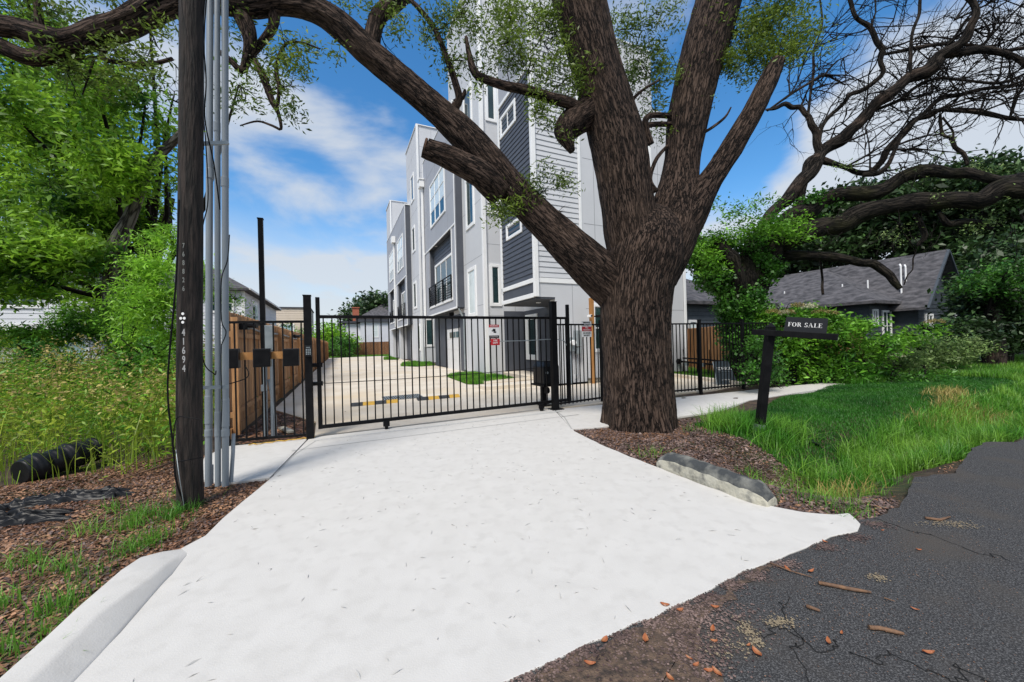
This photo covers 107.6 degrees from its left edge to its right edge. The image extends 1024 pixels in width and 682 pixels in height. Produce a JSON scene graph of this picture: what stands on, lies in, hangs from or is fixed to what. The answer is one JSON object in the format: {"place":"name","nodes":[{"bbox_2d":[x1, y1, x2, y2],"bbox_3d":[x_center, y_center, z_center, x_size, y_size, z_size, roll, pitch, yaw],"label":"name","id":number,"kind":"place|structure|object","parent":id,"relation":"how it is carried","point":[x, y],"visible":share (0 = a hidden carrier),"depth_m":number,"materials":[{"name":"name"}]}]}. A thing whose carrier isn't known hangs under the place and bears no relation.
{"place":"outdoors","nodes":[
{"label":"outdoors","id":0,"kind":"place"},
{"bbox_2d":[203,439,306,484],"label":"sidewalk","id":1,"kind":"structure","parent":0,"point":[260,462],"depth_m":4.76,"materials":[{"name":"white concrete"}]},
{"bbox_2d":[276,307,313,336],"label":"house","id":2,"kind":"structure","parent":0,"point":[289,313],"depth_m":50.28,"materials":[{"name":"beige paint"}]},
{"bbox_2d":[400,360,434,365],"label":"lawn grass","id":3,"kind":"structure","parent":0,"point":[415,363],"depth_m":25.24,"materials":[{"name":"green plant"}]},
{"bbox_2d":[74,409,860,681],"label":"driveway","id":4,"kind":"structure","parent":0,"point":[276,625],"depth_m":2.43,"materials":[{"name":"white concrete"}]},
{"bbox_2d":[302,295,322,439],"bbox_3d":[-3.058,0.418,5.777,0.258,2.255,0.196,-1,0,-30],"label":"gate post","id":5,"kind":"object","parent":4,"relation":"on","point":[309,365],"visible":0.92,"depth_m":5.73,"materials":[{"name":"black metal"}]},
{"bbox_2d":[274,410,578,474],"bbox_3d":[-0.830,1.435,5.869,4.838,0.001,1.614,-1,0,-29],"label":"driveway joint","id":6,"kind":"object","parent":4,"relation":"on","point":[411,435],"visible":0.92,"depth_m":5.67,"materials":[{"name":"grey concrete"}]},
{"bbox_2d":[314,411,559,440],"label":"gate track","id":7,"kind":"structure","parent":4,"relation":"on","point":[431,426],"depth_m":6.36,"materials":[{"name":"grey metal"}]},
{"bbox_2d":[315,297,570,428],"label":"sliding gate","id":8,"kind":"structure","parent":7,"relation":"on","point":[386,422],"depth_m":6.67,"materials":[{"name":"black metal"}]},
{"bbox_2d":[489,325,498,337],"bbox_3d":[-0.341,-0.180,7.112,0.208,0.259,0.012,-1,0,-25],"label":"warning sign","id":9,"kind":"object","parent":8,"relation":"attached to","point":[493,331],"visible":1,"depth_m":7.11,"materials":[{"name":"white paint"}]},
{"bbox_2d":[548,301,563,410],"bbox_3d":[0.874,0.320,7.692,0.260,2.255,0.220,-1,0,-25],"label":"gate post","id":10,"kind":"object","parent":4,"relation":"on","point":[554,355],"visible":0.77,"depth_m":7.62,"materials":[{"name":"black metal"}]},
{"bbox_2d":[448,371,512,383],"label":"lawn grass","id":11,"kind":"structure","parent":0,"point":[469,377],"depth_m":14.11,"materials":[{"name":"green plant"}]},
{"bbox_2d":[276,356,735,436],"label":"courtyard","id":12,"kind":"structure","parent":0,"point":[354,399],"depth_m":10.04,"materials":[{"name":"beige concrete"}]},
{"bbox_2d":[352,399,397,406],"bbox_3d":[-3.310,1.478,9.049,1.088,0.065,0.350,-1,0,-25],"label":"speed bump","id":13,"kind":"object","parent":12,"relation":"on","point":[373,402],"visible":0.82,"depth_m":8.94,"materials":[{"name":"black rubber"}]},
{"bbox_2d":[478,371,534,389],"bbox_3d":[-0.113,1.399,13.769,3.550,0.180,4.500,-1,0,-25],"label":"entry step","id":14,"kind":"object","parent":12,"relation":"on","point":[500,384],"visible":0.29,"depth_m":11.90,"materials":[{"name":"beige concrete"}]},
{"bbox_2d":[587,298,599,383],"bbox_3d":[2.632,0.013,12.005,0.410,2.800,0.290,-1,0,-25],"label":"timber post","id":15,"kind":"object","parent":12,"relation":"on","point":[591,316],"visible":0.71,"depth_m":12.02,"materials":[{"name":"brown wood"}]},
{"bbox_2d":[712,361,735,384],"bbox_3d":[6.238,0.938,11.110,0.746,0.673,0.381,-1,0,-14],"label":"air conditioner","id":16,"kind":"object","parent":12,"relation":"on","point":[722,371],"visible":0.55,"depth_m":11.09,"materials":[{"name":"grey metal"}]},
{"bbox_2d":[0,350,1023,677],"bbox_3d":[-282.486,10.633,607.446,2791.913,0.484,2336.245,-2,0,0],"label":"ground","id":17,"kind":"structure","parent":0,"point":[900,492],"depth_m":4.17,"materials":[{"name":"soil"}]},
{"bbox_2d":[0,319,71,365],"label":"bush","id":18,"kind":"object","parent":17,"relation":"on","point":[3,346],"visible":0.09,"depth_m":13.36,"materials":[{"name":"green plant"}]},
{"bbox_2d":[10,438,102,482],"bbox_3d":[-5.417,1.423,4.487,0.344,0.367,0.697,-2,0,5],"label":"drain pipe","id":19,"kind":"object","parent":17,"relation":"on","point":[40,464],"visible":0.86,"depth_m":4.37,"materials":[{"name":"black plastic"}]},
{"bbox_2d":[0,272,114,369],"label":"house","id":20,"kind":"structure","parent":17,"relation":"on","point":[8,316],"depth_m":20.31,"materials":[{"name":"white paint"}]},
{"bbox_2d":[41,338,89,365],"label":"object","id":21,"kind":"structure","parent":20,"relation":"in","point":[88,348],"depth_m":21.48,"materials":[{"name":"glass"}]},
{"bbox_2d":[0,336,123,396],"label":"bush","id":22,"kind":"object","parent":17,"relation":"on","point":[31,350],"visible":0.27,"depth_m":8.61,"materials":[{"name":"green plant"}]},
{"bbox_2d":[0,298,157,385],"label":"bush","id":23,"kind":"object","parent":17,"relation":"on","point":[75,320],"visible":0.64,"depth_m":11.51,"materials":[{"name":"green plant"}]},
{"bbox_2d":[0,549,186,681],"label":"concrete kerb","id":24,"kind":"structure","parent":17,"relation":"on","point":[98,626],"depth_m":1.87,"materials":[{"name":"white concrete"}]},
{"bbox_2d":[0,487,228,670],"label":"grass tufts","id":25,"kind":"object","parent":17,"relation":"on","point":[147,538],"visible":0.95,"depth_m":2.53,"materials":[{"name":"green plant"}]},
{"bbox_2d":[0,0,256,377],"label":"leafy tree","id":26,"kind":"object","parent":17,"relation":"on","point":[108,184],"visible":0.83,"depth_m":10.94,"materials":[{"name":"green plant"}]},
{"bbox_2d":[90,329,175,406],"bbox_3d":[-7.830,0.731,7.973,1.347,2.006,1.588,-2,0,24],"label":"bush","id":27,"kind":"object","parent":17,"relation":"on","point":[146,350],"visible":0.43,"depth_m":7.98,"materials":[{"name":"green plant"}]},
{"bbox_2d":[0,454,267,676],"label":"bark chips","id":28,"kind":"object","parent":17,"relation":"on","point":[24,599],"visible":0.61,"depth_m":2.97,"materials":[{"name":"brown plant"}]},
{"bbox_2d":[0,508,74,526],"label":"plastic sheet","id":29,"kind":"object","parent":28,"relation":"on","point":[23,516],"visible":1,"depth_m":3.19,"materials":[{"name":"black plastic"}]},
{"bbox_2d":[0,485,137,510],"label":"plastic sheet","id":30,"kind":"object","parent":28,"relation":"on","point":[78,495],"visible":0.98,"depth_m":3.58,"materials":[{"name":"black plastic"}]},
{"bbox_2d":[115,449,172,481],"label":"fallen branch","id":31,"kind":"object","parent":17,"relation":"on","point":[149,463],"visible":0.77,"depth_m":4.53,"materials":[{"name":"brown wood"}]},
{"bbox_2d":[0,317,302,485],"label":"weeds","id":32,"kind":"object","parent":17,"relation":"on","point":[128,424],"visible":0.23,"depth_m":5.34,"materials":[{"name":"green plant"}]},
{"bbox_2d":[0,324,299,424],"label":"weed seed heads","id":33,"kind":"object","parent":32,"relation":"attached to","point":[90,383],"visible":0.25,"depth_m":6.25,"materials":[{"name":"plant"}]},
{"bbox_2d":[88,222,221,394],"bbox_3d":[-8.838,-0.676,9.335,3.286,4.883,2.304,-2,0,37],"label":"feathery shrub","id":34,"kind":"object","parent":17,"relation":"on","point":[154,304],"visible":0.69,"depth_m":9.09,"materials":[{"name":"green plant"}]},
{"bbox_2d":[116,266,281,367],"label":"house","id":35,"kind":"structure","parent":17,"relation":"on","point":[250,295],"depth_m":26.38,"materials":[{"name":"white paint"}]},
{"bbox_2d":[167,0,235,509],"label":"utility pole","id":36,"kind":"object","parent":17,"relation":"on","point":[198,73],"visible":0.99,"depth_m":3.46,"materials":[{"name":"weathered dark wood"},{"name":"grey pvc"},{"name":"black metal"}]},
{"bbox_2d":[203,276,254,316],"bbox_3d":[-10.437,-0.402,13.829,1.946,4.439,1.483,-1,0,-15],"label":"feathery shrub","id":37,"kind":"object","parent":17,"relation":"on","point":[235,298],"visible":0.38,"depth_m":13.84,"materials":[{"name":"green plant"}]},
{"bbox_2d":[257,217,276,436],"bbox_3d":[-3.966,-0.213,6.075,0.213,3.565,0.171,-1,0,-25],"label":"tall post","id":38,"kind":"object","parent":17,"relation":"on","point":[269,343],"visible":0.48,"depth_m":6.05,"materials":[{"name":"black metal"}]},
{"bbox_2d":[229,320,305,445],"bbox_3d":[-3.732,0.605,5.666,1.091,1.915,0.080,-1,0,-12],"label":"metal fence","id":39,"kind":"object","parent":17,"relation":"on","point":[266,436],"visible":0.74,"depth_m":5.66,"materials":[{"name":"black metal"}]},
{"bbox_2d":[229,348,299,383],"bbox_3d":[-3.554,0.345,5.298,0.925,0.497,0.617,-1,0,-25],"label":"box board","id":40,"kind":"object","parent":39,"relation":"attached to","point":[263,357],"visible":0.81,"depth_m":5.45,"materials":[{"name":"black plastic"}]},
{"bbox_2d":[238,411,305,443],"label":"bark chips","id":41,"kind":"object","parent":17,"relation":"on","point":[260,428],"visible":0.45,"depth_m":6.67,"materials":[{"name":"brown plant"}]},
{"bbox_2d":[229,312,328,434],"bbox_3d":[-13.068,0.809,25.068,0.347,2.057,41.902,-1,0,-25],"label":"cedar fence","id":42,"kind":"object","parent":17,"relation":"on","point":[250,368],"visible":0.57,"depth_m":7.61,"materials":[{"name":"brown wood"}]},
{"bbox_2d":[312,319,363,355],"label":"bushy tree","id":43,"kind":"object","parent":17,"relation":"on","point":[328,333],"visible":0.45,"depth_m":50.67,"materials":[{"name":"green plant"}]},
{"bbox_2d":[327,336,362,357],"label":"bush","id":44,"kind":"object","parent":17,"relation":"on","point":[345,348],"visible":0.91,"depth_m":48.03,"materials":[{"name":"green plant"}]},
{"bbox_2d":[326,286,387,335],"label":"round tree","id":45,"kind":"object","parent":17,"relation":"on","point":[369,302],"visible":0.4,"depth_m":62.23,"materials":[{"name":"green plant"}]},
{"bbox_2d":[338,303,388,353],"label":"house","id":46,"kind":"structure","parent":17,"relation":"on","point":[379,310],"depth_m":57.44,"materials":[{"name":"white paint"}]},
{"bbox_2d":[386,123,436,361],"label":"townhouse","id":47,"kind":"structure","parent":17,"relation":"on","point":[404,261],"depth_m":31.66,"materials":[{"name":"grey paint"}]},
{"bbox_2d":[397,233,402,273],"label":"window","id":48,"kind":"structure","parent":47,"relation":"in","point":[400,241],"depth_m":34.22,"materials":[{"name":"white glass"}]},
{"bbox_2d":[424,319,433,346],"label":"window","id":49,"kind":"structure","parent":47,"relation":"in","point":[428,321],"depth_m":28.71,"materials":[{"name":"clear glass"}]},
{"bbox_2d":[0,0,844,433],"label":"oak tree","id":50,"kind":"object","parent":17,"relation":"on","point":[626,278],"visible":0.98,"depth_m":5.73,"materials":[{"name":"green plant"}]},
{"bbox_2d":[417,0,687,382],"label":"townhouse","id":51,"kind":"structure","parent":17,"relation":"on","point":[471,267],"depth_m":15.76,"materials":[{"name":"paint"}]},
{"bbox_2d":[429,167,445,228],"bbox_3d":[-4.276,-8.135,21.349,0.070,2.600,3.400,-1,0,-25],"label":"window","id":52,"kind":"structure","parent":51,"relation":"in","point":[437,187],"depth_m":21.23,"materials":[{"name":"white glass"}]},
{"bbox_2d":[435,253,451,305],"bbox_3d":[-3.882,-3.354,21.351,0.070,2.580,3.900,-1,0,-25],"label":"window","id":53,"kind":"structure","parent":51,"relation":"in","point":[443,268],"depth_m":21.28,"materials":[{"name":"clear glass"}]},
{"bbox_2d":[447,328,460,369],"bbox_3d":[-3.145,0.436,20.314,0.060,2.200,2.500,-1,0,-25],"label":"garage door","id":54,"kind":"structure","parent":51,"relation":"in","point":[455,331],"depth_m":20.22,"materials":[{"name":"paint"}]},
{"bbox_2d":[462,81,471,119],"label":"window","id":55,"kind":"structure","parent":51,"relation":"in","point":[467,102],"depth_m":17.24,"materials":[{"name":"clear glass"}]},
{"bbox_2d":[464,181,474,230],"bbox_3d":[-1.958,-6.455,17.384,0.070,2.400,1.200,-1,0,-25],"label":"window","id":56,"kind":"structure","parent":51,"relation":"in","point":[469,189],"depth_m":17.43,"materials":[{"name":"clear glass"}]},
{"bbox_2d":[467,265,476,315],"bbox_3d":[-1.849,-2.267,17.373,0.070,2.280,1.200,-1,0,-25],"label":"window","id":57,"kind":"structure","parent":51,"relation":"in","point":[471,272],"depth_m":17.36,"materials":[{"name":"white glass"}]},
{"bbox_2d":[484,84,496,122],"bbox_3d":[-0.914,-10.338,16.069,0.530,1.900,0.070,-1,0,-25],"label":"window","id":58,"kind":"structure","parent":51,"relation":"in","point":[490,99],"depth_m":16.07,"materials":[{"name":"clear glass"}]},
{"bbox_2d":[489,264,501,305],"bbox_3d":[-0.706,-2.390,16.048,0.530,1.800,0.070,-1,0,-25],"label":"window","id":59,"kind":"structure","parent":51,"relation":"in","point":[494,269],"depth_m":16.04,"materials":[{"name":"clear glass"}]},
{"bbox_2d":[499,98,515,139],"bbox_3d":[-0.152,-7.834,13.286,0.070,0.780,1.310,-1,0,-25],"label":"window","id":60,"kind":"structure","parent":51,"relation":"in","point":[512,104],"depth_m":13.24,"materials":[{"name":"clear glass"}]},
{"bbox_2d":[506,218,522,240],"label":"window","id":61,"kind":"structure","parent":51,"relation":"in","point":[518,231],"depth_m":13.03,"materials":[{"name":"clear glass"}]},
{"bbox_2d":[525,313,538,359],"bbox_3d":[0.844,-0.166,15.919,0.070,1.930,1.050,-1,0,-25],"label":"window","id":62,"kind":"structure","parent":51,"relation":"in","point":[532,332],"depth_m":15.90,"materials":[{"name":"clear glass"}]},
{"bbox_2d":[545,314,549,359],"bbox_3d":[1.676,0.103,14.124,0.050,2.320,1.600,-1,0,-25],"label":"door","id":63,"kind":"structure","parent":51,"relation":"in","point":[546,315],"depth_m":14.63,"materials":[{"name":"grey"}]},
{"bbox_2d":[570,330,581,383],"bbox_3d":[2.049,0.518,12.146,0.500,1.720,0.270,-1,0,-25],"label":"electric meter","id":64,"kind":"object","parent":51,"relation":"attached to","point":[577,343],"visible":0.66,"depth_m":12.15,"materials":[{"name":"metal"}]},
{"bbox_2d":[594,304,599,351],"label":"window","id":65,"kind":"structure","parent":51,"relation":"in","point":[596,307],"depth_m":12.68,"materials":[{"name":"white glass"}]},
{"bbox_2d":[585,427,689,440],"bbox_3d":[1.902,1.397,5.799,1.570,0.001,1.179,-1,0,-25],"label":"soil ring","id":66,"kind":"object","parent":17,"relation":"on","point":[620,435],"visible":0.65,"depth_m":5.57,"materials":[{"name":"brown soil"}]},
{"bbox_2d":[557,319,796,404],"bbox_3d":[4.512,0.409,9.410,7.804,1.895,0.283,-1,0,-22],"label":"metal fence","id":67,"kind":"object","parent":17,"relation":"on","point":[700,388],"visible":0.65,"depth_m":9.45,"materials":[{"name":"black metal"}]},
{"bbox_2d":[582,321,591,336],"bbox_3d":[1.641,-0.263,8.239,0.256,0.343,0.012,-1,0,-25],"label":"trespass sign","id":68,"kind":"object","parent":67,"relation":"attached to","point":[586,329],"visible":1,"depth_m":8.24,"materials":[{"name":"white paint"}]},
{"bbox_2d":[688,326,735,373],"bbox_3d":[7.821,0.329,14.135,0.024,1.807,5.178,-2,0,1],"label":"cedar fence","id":69,"kind":"object","parent":17,"relation":"on","point":[705,343],"visible":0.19,"depth_m":15.18,"materials":[{"name":"brown wood"}]},
{"bbox_2d":[674,366,752,381],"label":"lawn grass","id":70,"kind":"structure","parent":17,"relation":"on","point":[696,374],"depth_m":13.66,"materials":[{"name":"plant"}]},
{"bbox_2d":[656,452,777,506],"bbox_3d":[1.912,1.306,3.637,0.245,0.240,1.204,-1,0,-23],"label":"concrete block","id":71,"kind":"object","parent":17,"relation":"on","point":[742,487],"depth_m":3.44,"materials":[{"name":"grey concrete"}]},
{"bbox_2d":[686,279,779,360],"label":"outbuilding","id":72,"kind":"structure","parent":17,"relation":"on","point":[698,304],"depth_m":17.61,"materials":[{"name":"grey paint"}]},
{"bbox_2d":[574,418,897,519],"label":"bark chips","id":73,"kind":"object","parent":17,"relation":"on","point":[882,502],"visible":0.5,"depth_m":4.80,"materials":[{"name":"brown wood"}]},
{"bbox_2d":[731,322,794,388],"bbox_3d":[6.487,0.415,9.713,1.243,1.909,2.718,-2,0,39],"label":"shrub","id":74,"kind":"object","parent":17,"relation":"on","point":[751,372],"visible":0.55,"depth_m":9.27,"materials":[{"name":"green plant"}]},
{"bbox_2d":[632,420,916,519],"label":"grass tufts","id":75,"kind":"object","parent":17,"relation":"on","point":[827,494],"visible":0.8,"depth_m":3.53,"materials":[{"name":"green plant"}]},
{"bbox_2d":[751,317,838,431],"bbox_3d":[3.995,0.540,5.329,0.998,1.769,0.290,-2,0,40],"label":"for sale sign","id":76,"kind":"object","parent":17,"relation":"on","point":[802,327],"visible":0.98,"depth_m":5.50,"materials":[{"name":"black wood"}]},
{"bbox_2d":[748,300,901,384],"bbox_3d":[8.739,0.171,10.872,3.761,2.739,2.351,-2,0,0],"label":"shrub","id":77,"kind":"object","parent":17,"relation":"on","point":[814,349],"visible":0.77,"depth_m":10.49,"materials":[{"name":"green plant"}]},
{"bbox_2d":[739,166,968,277],"bbox_3d":[25.176,-5.804,28.729,13.189,13.481,10.675,-2,0,34],"label":"evergreen tree","id":78,"kind":"object","parent":17,"relation":"on","point":[859,232],"visible":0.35,"depth_m":26.84,"materials":[{"name":"green plant"}]},
{"bbox_2d":[685,0,1023,378],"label":"ivy tree","id":79,"kind":"object","parent":17,"relation":"on","point":[735,283],"visible":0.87,"depth_m":10.75,"materials":[{"name":"green plant"}]},
{"bbox_2d":[687,400,1023,494],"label":"tall grass","id":80,"kind":"structure","parent":17,"relation":"on","point":[774,429],"depth_m":5.22,"materials":[{"name":"green plant"}]},
{"bbox_2d":[797,362,962,384],"bbox_3d":[10.556,1.213,11.267,4.822,1.195,2.502,-2,0,0],"label":"shrub","id":81,"kind":"object","parent":17,"relation":"on","point":[893,374],"visible":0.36,"depth_m":10.75,"materials":[{"name":"green plant"}]},
{"bbox_2d":[813,318,962,383],"bbox_3d":[10.621,0.377,11.126,4.260,1.939,2.482,-2,0,0],"label":"shrub","id":82,"kind":"object","parent":17,"relation":"on","point":[878,347],"visible":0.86,"depth_m":10.58,"materials":[{"name":"green plant"}]},
{"bbox_2d":[794,384,1023,497],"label":"dry grass","id":83,"kind":"structure","parent":17,"relation":"on","point":[947,390],"depth_m":7.20,"materials":[{"name":"plant"}]},
{"bbox_2d":[819,354,1023,384],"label":"verge grass","id":84,"kind":"structure","parent":17,"relation":"on","point":[1012,370],"depth_m":11.58,"materials":[{"name":"green plant"}]},
{"bbox_2d":[824,375,1023,487],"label":"tall grass","id":85,"kind":"structure","parent":17,"relation":"on","point":[1013,400],"depth_m":5.90,"materials":[{"name":"green plant"}]},
{"bbox_2d":[868,331,1007,372],"bbox_3d":[13.839,0.544,12.353,4.985,1.721,2.552,-2,0,0],"label":"shrub","id":86,"kind":"object","parent":17,"relation":"on","point":[958,353],"visible":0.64,"depth_m":12.07,"materials":[{"name":"green plant"}]},
{"bbox_2d":[864,143,1023,264],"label":"evergreen tree","id":87,"kind":"object","parent":17,"relation":"on","point":[944,237],"visible":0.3,"depth_m":24.52,"materials":[{"name":"green plant"}]},
{"bbox_2d":[922,259,1023,361],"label":"evergreen tree","id":88,"kind":"object","parent":17,"relation":"on","point":[1012,326],"visible":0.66,"depth_m":14.00,"materials":[{"name":"green plant"}]},
{"bbox_2d":[931,145,1023,352],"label":"evergreen tree","id":89,"kind":"object","parent":17,"relation":"on","point":[970,257],"visible":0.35,"depth_m":22.12,"materials":[{"name":"green plant"}]},
{"bbox_2d":[936,253,1023,364],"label":"evergreen tree","id":90,"kind":"object","parent":17,"relation":"on","point":[985,282],"visible":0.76,"depth_m":13.60,"materials":[{"name":"green plant"}]},
{"bbox_2d":[0,0,1023,331],"label":"sky","id":91,"kind":"structure","parent":0,"point":[322,195],"materials":[{"name":"blue"}]},
{"bbox_2d":[532,360,561,406],"bbox_3d":[0.759,0.917,8.326,0.460,0.970,0.578,-1,0,-25],"label":"gate operator","id":92,"kind":"object","parent":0,"point":[543,376],"visible":0.63,"depth_m":8.14,"materials":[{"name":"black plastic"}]},
{"bbox_2d":[556,382,844,429],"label":"sidewalk","id":93,"kind":"structure","parent":0,"point":[588,417],"depth_m":7.85,"materials":[{"name":"white concrete"}]},
{"bbox_2d":[509,439,1023,681],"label":"road","id":94,"kind":"structure","parent":0,"point":[993,472],"depth_m":1.99,"materials":[{"name":"grey asphalt"}]},
{"bbox_2d":[531,564,771,681],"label":"dirt patch","id":95,"kind":"object","parent":94,"relation":"on","point":[659,668],"visible":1,"depth_m":1.64,"materials":[{"name":"brown soil"}]},
{"bbox_2d":[505,517,898,681],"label":"grit","id":96,"kind":"object","parent":94,"relation":"on","point":[789,564],"visible":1,"depth_m":1.75,"materials":[{"name":"brown gravel"}]},
{"bbox_2d":[648,485,1020,681],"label":"leaf crumbs","id":97,"kind":"object","parent":94,"relation":"on","point":[876,604],"visible":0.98,"depth_m":1.91,"materials":[{"name":"brown plant"}]},
{"bbox_2d":[818,581,871,592],"bbox_3d":[1.825,1.354,2.059,0.229,0.020,0.021,-2,0,24],"label":"stick","id":98,"kind":"object","parent":94,"relation":"on","point":[841,587],"visible":1,"depth_m":2.06,"materials":[{"name":"brown wood"}]},
{"bbox_2d":[867,625,904,634],"bbox_3d":[1.754,1.355,1.762,0.130,0.020,0.027,-2,0,18],"label":"stick","id":99,"kind":"object","parent":94,"relation":"on","point":[881,628],"visible":1,"depth_m":1.76,"materials":[{"name":"brown wood"}]},
{"bbox_2d":[850,650,989,681],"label":"road crack","id":100,"kind":"object","parent":94,"relation":"on","point":[926,669],"visible":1,"depth_m":1.56,"materials":[{"name":"black asphalt"}]},
{"bbox_2d":[690,520,979,668],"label":"sand","id":101,"kind":"structure","parent":0,"point":[777,621],"depth_m":1.81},
{"bbox_2d":[693,374,1018,476],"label":"lawn grass","id":102,"kind":"structure","parent":0,"point":[833,399],"depth_m":7.34,"materials":[{"name":"green plant"}]},
{"bbox_2d":[767,249,965,356],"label":"house","id":103,"kind":"structure","parent":0,"point":[866,291],"depth_m":20.11,"materials":[{"name":"grey paint"}]},
{"bbox_2d":[881,310,891,337],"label":"window","id":104,"kind":"structure","parent":103,"relation":"in","point":[886,313],"depth_m":19.70,"materials":[{"name":"white glass"}]},
{"label":"lawn soil","id":105,"kind":"structure","parent":0,"visible":0},
{"bbox_2d":[328,341,388,356],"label":"cedar fence","id":106,"kind":"object","parent":105,"relation":"on","point":[377,346],"visible":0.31,"depth_m":54.08,"materials":[{"name":"brown wood"}]},
{"label":"lawn soil","id":107,"kind":"structure","parent":0,"visible":0},
{"bbox_2d":[676,350,722,374],"bbox_3d":[6.887,0.778,13.486,0.436,0.958,2.471,-1,0,-29],"label":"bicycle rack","id":108,"kind":"object","parent":107,"relation":"on","point":[709,364],"visible":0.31,"depth_m":13.67,"materials":[{"name":"black metal"}]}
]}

